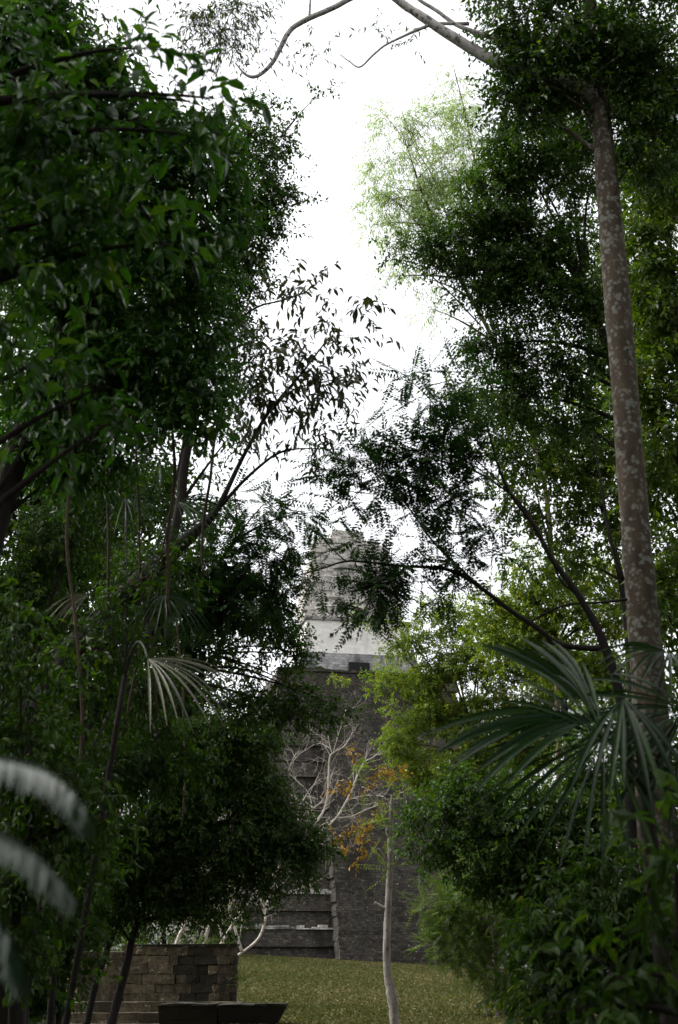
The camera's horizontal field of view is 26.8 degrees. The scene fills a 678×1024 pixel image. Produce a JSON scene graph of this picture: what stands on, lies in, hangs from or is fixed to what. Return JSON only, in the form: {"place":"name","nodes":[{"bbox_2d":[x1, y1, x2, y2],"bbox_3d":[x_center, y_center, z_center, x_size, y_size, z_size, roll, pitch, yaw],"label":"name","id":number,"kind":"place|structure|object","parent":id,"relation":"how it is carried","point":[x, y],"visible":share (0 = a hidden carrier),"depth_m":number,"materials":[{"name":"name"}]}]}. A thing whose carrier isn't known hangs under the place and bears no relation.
{"place":"outdoors","nodes":[
{"label":"outdoors","id":0,"kind":"place"},
{"bbox_2d":[66,953,596,1023],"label":"lawn","id":1,"kind":"structure","parent":0,"point":[426,1012],"depth_m":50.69,"materials":[{"name":"green plant"}]},
{"bbox_2d":[77,944,239,1001],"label":"ruined wall","id":2,"kind":"structure","parent":1,"relation":"on","point":[186,972],"depth_m":53.30,"materials":[{"name":"stone"}]},
{"bbox_2d":[117,932,240,950],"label":"weed clump","id":3,"kind":"object","parent":2,"relation":"on","point":[207,942],"visible":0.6,"depth_m":54.16,"materials":[{"name":"green plant"}]},
{"bbox_2d":[228,964,250,986],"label":"weed clump","id":4,"kind":"object","parent":2,"relation":"on","point":[243,979],"visible":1,"depth_m":53.18,"materials":[{"name":"green plant"}]},
{"bbox_2d":[170,869,252,952],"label":"leafless tree","id":5,"kind":"object","parent":1,"relation":"on","point":[206,935],"visible":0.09,"depth_m":67.10,"materials":[{"name":"grey plant"}]},
{"bbox_2d":[158,1002,287,1023],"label":"stone block","id":6,"kind":"structure","parent":1,"relation":"on","point":[214,1013],"depth_m":43.51,"materials":[{"name":"grey stone"}]},
{"bbox_2d":[238,869,324,955],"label":"leafless tree","id":7,"kind":"object","parent":1,"relation":"on","point":[257,939],"visible":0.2,"depth_m":76.74,"materials":[{"name":"white plant"}]},
{"bbox_2d":[219,685,406,943],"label":"leafless tree","id":8,"kind":"object","parent":1,"relation":"on","point":[326,804],"visible":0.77,"depth_m":110.69,"materials":[{"name":"grey plant"}]},
{"bbox_2d":[324,743,432,1023],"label":"slender tree","id":9,"kind":"object","parent":1,"relation":"on","point":[391,995],"visible":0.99,"depth_m":43.55,"materials":[{"name":"grey plant"}]},
{"bbox_2d":[323,591,605,977],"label":"sunlit tree","id":10,"kind":"object","parent":1,"relation":"on","point":[429,684],"visible":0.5,"depth_m":74.13,"materials":[{"name":"green plant"}]},
{"bbox_2d":[397,860,540,1016],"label":"feathery tree","id":11,"kind":"object","parent":1,"relation":"on","point":[457,921],"visible":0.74,"depth_m":49.55,"materials":[{"name":"green plant"}]},
{"bbox_2d":[0,0,677,971],"label":"sky","id":12,"kind":"structure","parent":0,"point":[331,137],"materials":[{"name":"white"}]},
{"bbox_3d":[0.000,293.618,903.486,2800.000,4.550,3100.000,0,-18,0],"label":"ground","id":13,"kind":"structure","parent":0,"visible":0},
{"bbox_2d":[0,756,94,1001],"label":"cycad plant","id":14,"kind":"object","parent":13,"relation":"on","point":[45,877],"visible":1,"depth_m":2.12,"materials":[{"name":"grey plant"}]},
{"bbox_2d":[0,562,153,1023],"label":"forest tree","id":15,"kind":"object","parent":13,"relation":"on","point":[28,820],"visible":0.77,"depth_m":11.73,"materials":[{"name":"green plant"}]},
{"bbox_2d":[28,804,134,1023],"bbox_3d":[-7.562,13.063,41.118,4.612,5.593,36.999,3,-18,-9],"label":"forest tree","id":16,"kind":"object","parent":13,"relation":"on","point":[93,932],"visible":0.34,"depth_m":24.72,"materials":[{"name":"green plant"}]},
{"bbox_2d":[4,0,160,62],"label":"canopy tree","id":17,"kind":"object","parent":13,"relation":"on","point":[116,18],"visible":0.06,"depth_m":45.29,"materials":[{"name":"green plant"}]},
{"bbox_2d":[0,421,186,961],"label":"forest tree","id":18,"kind":"object","parent":13,"relation":"on","point":[15,514],"visible":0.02,"depth_m":30.63,"materials":[{"name":"green plant"}]},
{"bbox_2d":[0,451,235,833],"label":"forest tree","id":19,"kind":"object","parent":13,"relation":"on","point":[137,771],"visible":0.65,"depth_m":19.79,"materials":[{"name":"green plant"}]},
{"bbox_2d":[106,442,113,673],"bbox_3d":[-2.536,-0.021,15.798,0.259,3.741,0.081,3,-18,-8],"label":"liana","id":20,"kind":"object","parent":19,"relation":"hanging from","point":[108,554],"visible":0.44,"depth_m":15.61,"materials":[{"name":"brown plant"}]},
{"bbox_2d":[134,403,157,715],"bbox_3d":[-2.132,0.332,15.676,0.419,3.859,0.069,2,-18,-6],"label":"liana","id":21,"kind":"object","parent":19,"relation":"hanging from","point":[145,609],"visible":0.6,"depth_m":15.56,"materials":[{"name":"brown plant"}]},
{"bbox_2d":[121,412,189,737],"bbox_3d":[-2.039,0.515,16.155,0.687,4.095,0.078,-2,-18,5],"label":"liana","id":22,"kind":"object","parent":19,"relation":"hanging from","point":[139,649],"visible":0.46,"depth_m":15.91,"materials":[{"name":"brown plant"}]},
{"bbox_2d":[201,419,218,576],"bbox_3d":[-1.451,-0.185,15.824,0.181,1.854,0.102,-8,-20,24],"label":"liana","id":23,"kind":"object","parent":19,"relation":"hanging from","point":[205,508],"visible":0.81,"depth_m":15.81,"materials":[{"name":"brown plant"}]},
{"bbox_2d":[0,37,253,1023],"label":"forest tree","id":24,"kind":"object","parent":13,"relation":"on","point":[6,305],"visible":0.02,"depth_m":40.45,"materials":[{"name":"green plant"}]},
{"bbox_2d":[0,0,271,507],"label":"broadleaf tree","id":25,"kind":"object","parent":13,"relation":"on","point":[54,206],"visible":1,"depth_m":7.42,"materials":[{"name":"green plant"}]},
{"bbox_2d":[0,0,283,556],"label":"broadleaf tree","id":26,"kind":"object","parent":13,"relation":"on","point":[169,296],"visible":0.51,"depth_m":15.20,"materials":[{"name":"green plant"}]},
{"bbox_2d":[62,356,82,791],"bbox_3d":[-2.651,0.542,14.020,0.448,4.540,0.065,0,-18,0],"label":"liana","id":27,"kind":"object","parent":26,"relation":"hanging from","point":[73,603],"visible":0.64,"depth_m":13.93,"materials":[{"name":"brown plant"}]},
{"bbox_2d":[164,412,176,639],"bbox_3d":[-1.833,-0.056,15.243,0.149,2.885,0.098,8,-20,-22],"label":"liana","id":28,"kind":"object","parent":26,"relation":"hanging from","point":[169,523],"visible":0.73,"depth_m":15.12,"materials":[{"name":"brown plant"}]},
{"bbox_2d":[44,492,248,1023],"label":"fan palm","id":29,"kind":"object","parent":13,"relation":"on","point":[78,955],"visible":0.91,"depth_m":14.48,"materials":[{"name":"green plant"}]},
{"bbox_2d":[55,1001,242,1023],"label":"stone steps","id":30,"kind":"structure","parent":13,"relation":"on","point":[138,1012],"depth_m":51.39,"materials":[{"name":"grey stone"}]},
{"bbox_2d":[41,451,277,1023],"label":"forest tree","id":31,"kind":"object","parent":13,"relation":"on","point":[167,495],"visible":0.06,"depth_m":36.97,"materials":[{"name":"green plant"}]},
{"bbox_2d":[103,809,242,950],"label":"forest tree","id":32,"kind":"object","parent":13,"relation":"on","point":[183,936],"visible":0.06,"depth_m":119.36,"materials":[{"name":"green plant"}]},
{"bbox_2d":[26,78,344,1023],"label":"dark leaved tree","id":33,"kind":"object","parent":13,"relation":"on","point":[268,174],"visible":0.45,"depth_m":25.72,"materials":[{"name":"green plant"}]},
{"bbox_2d":[175,618,185,816],"bbox_3d":[-2.713,3.277,24.151,0.320,3.750,0.091,0,-18,0],"label":"liana","id":34,"kind":"object","parent":33,"relation":"hanging from","point":[184,788],"visible":0.38,"depth_m":24.18,"materials":[{"name":"brown plant"}]},
{"bbox_2d":[46,463,343,1023],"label":"feathery tree","id":35,"kind":"object","parent":13,"relation":"on","point":[235,584],"visible":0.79,"depth_m":19.53,"materials":[{"name":"green plant"}]},
{"bbox_2d":[47,699,354,1023],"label":"dark leaved tree","id":36,"kind":"object","parent":13,"relation":"on","point":[162,881],"visible":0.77,"depth_m":30.81,"materials":[{"name":"green plant"}]},
{"bbox_2d":[0,251,405,1023],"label":"loose twigged tree","id":37,"kind":"object","parent":13,"relation":"on","point":[270,413],"visible":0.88,"depth_m":18.32,"materials":[{"name":"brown plant"}]},
{"bbox_2d":[56,515,376,1023],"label":"dark leaved tree","id":38,"kind":"object","parent":13,"relation":"on","point":[286,706],"visible":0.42,"depth_m":26.23,"materials":[{"name":"green plant"}]},
{"bbox_2d":[170,530,532,969],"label":"stone temple","id":39,"kind":"structure","parent":13,"relation":"on","point":[342,918],"depth_m":134.92,"materials":[{"name":"grey"}]},
{"bbox_2d":[96,0,677,1022],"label":"tall tree","id":40,"kind":"object","parent":13,"relation":"on","point":[540,66],"visible":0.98,"depth_m":19.52,"materials":[{"name":"brown plant"}]},
{"bbox_2d":[257,336,638,896],"bbox_3d":[1.161,2.176,15.601,4.159,9.002,1.408,0,-18,0],"label":"feathery tree","id":41,"kind":"object","parent":13,"relation":"on","point":[375,584],"visible":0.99,"depth_m":16.24,"materials":[{"name":"green plant"}]},
{"bbox_2d":[343,54,561,917],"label":"pale feathery tree","id":42,"kind":"object","parent":13,"relation":"on","point":[426,194],"visible":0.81,"depth_m":67.97,"materials":[{"name":"green plant"}]},
{"bbox_2d":[368,104,630,470],"bbox_3d":[3.261,0.395,26.185,5.396,18.933,2.062,0,-18,0],"label":"dark leaved tree","id":43,"kind":"object","parent":13,"relation":"on","point":[504,226],"visible":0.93,"depth_m":27.57,"materials":[{"name":"green plant"}]},
{"bbox_2d":[416,736,591,971],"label":"forest tree","id":44,"kind":"object","parent":13,"relation":"on","point":[463,858],"visible":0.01,"depth_m":116.24,"materials":[{"name":"green plant"}]},
{"bbox_2d":[379,682,676,1022],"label":"forest tree","id":45,"kind":"object","parent":13,"relation":"on","point":[505,865],"visible":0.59,"depth_m":38.78,"materials":[{"name":"green plant"}]},
{"bbox_2d":[416,249,641,756],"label":"forest tree","id":46,"kind":"object","parent":13,"relation":"on","point":[582,475],"visible":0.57,"depth_m":41.84,"materials":[{"name":"green plant"}]},
{"bbox_2d":[435,535,626,834],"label":"forest tree","id":47,"kind":"object","parent":13,"relation":"on","point":[535,598],"visible":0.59,"depth_m":56.09,"materials":[{"name":"green plant"}]},
{"bbox_2d":[422,637,677,1023],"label":"fan palm","id":48,"kind":"object","parent":13,"relation":"on","point":[533,722],"visible":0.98,"depth_m":6.81,"materials":[{"name":"green plant"}]},
{"bbox_2d":[472,832,677,1023],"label":"shrub","id":49,"kind":"object","parent":13,"relation":"on","point":[618,910],"visible":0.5,"depth_m":13.27,"materials":[{"name":"green plant"}]},
{"bbox_2d":[500,767,677,1023],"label":"shrub","id":50,"kind":"object","parent":13,"relation":"on","point":[607,1008],"visible":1,"depth_m":5.91,"materials":[{"name":"green plant"}]},
{"bbox_2d":[509,0,677,647],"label":"forest tree","id":51,"kind":"object","parent":13,"relation":"on","point":[635,293],"depth_m":50.94,"materials":[{"name":"green plant"}]},
{"bbox_2d":[590,136,677,866],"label":"forest tree","id":52,"kind":"object","parent":13,"relation":"on","point":[656,266],"visible":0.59,"depth_m":30.06,"materials":[{"name":"green plant"}]}
]}

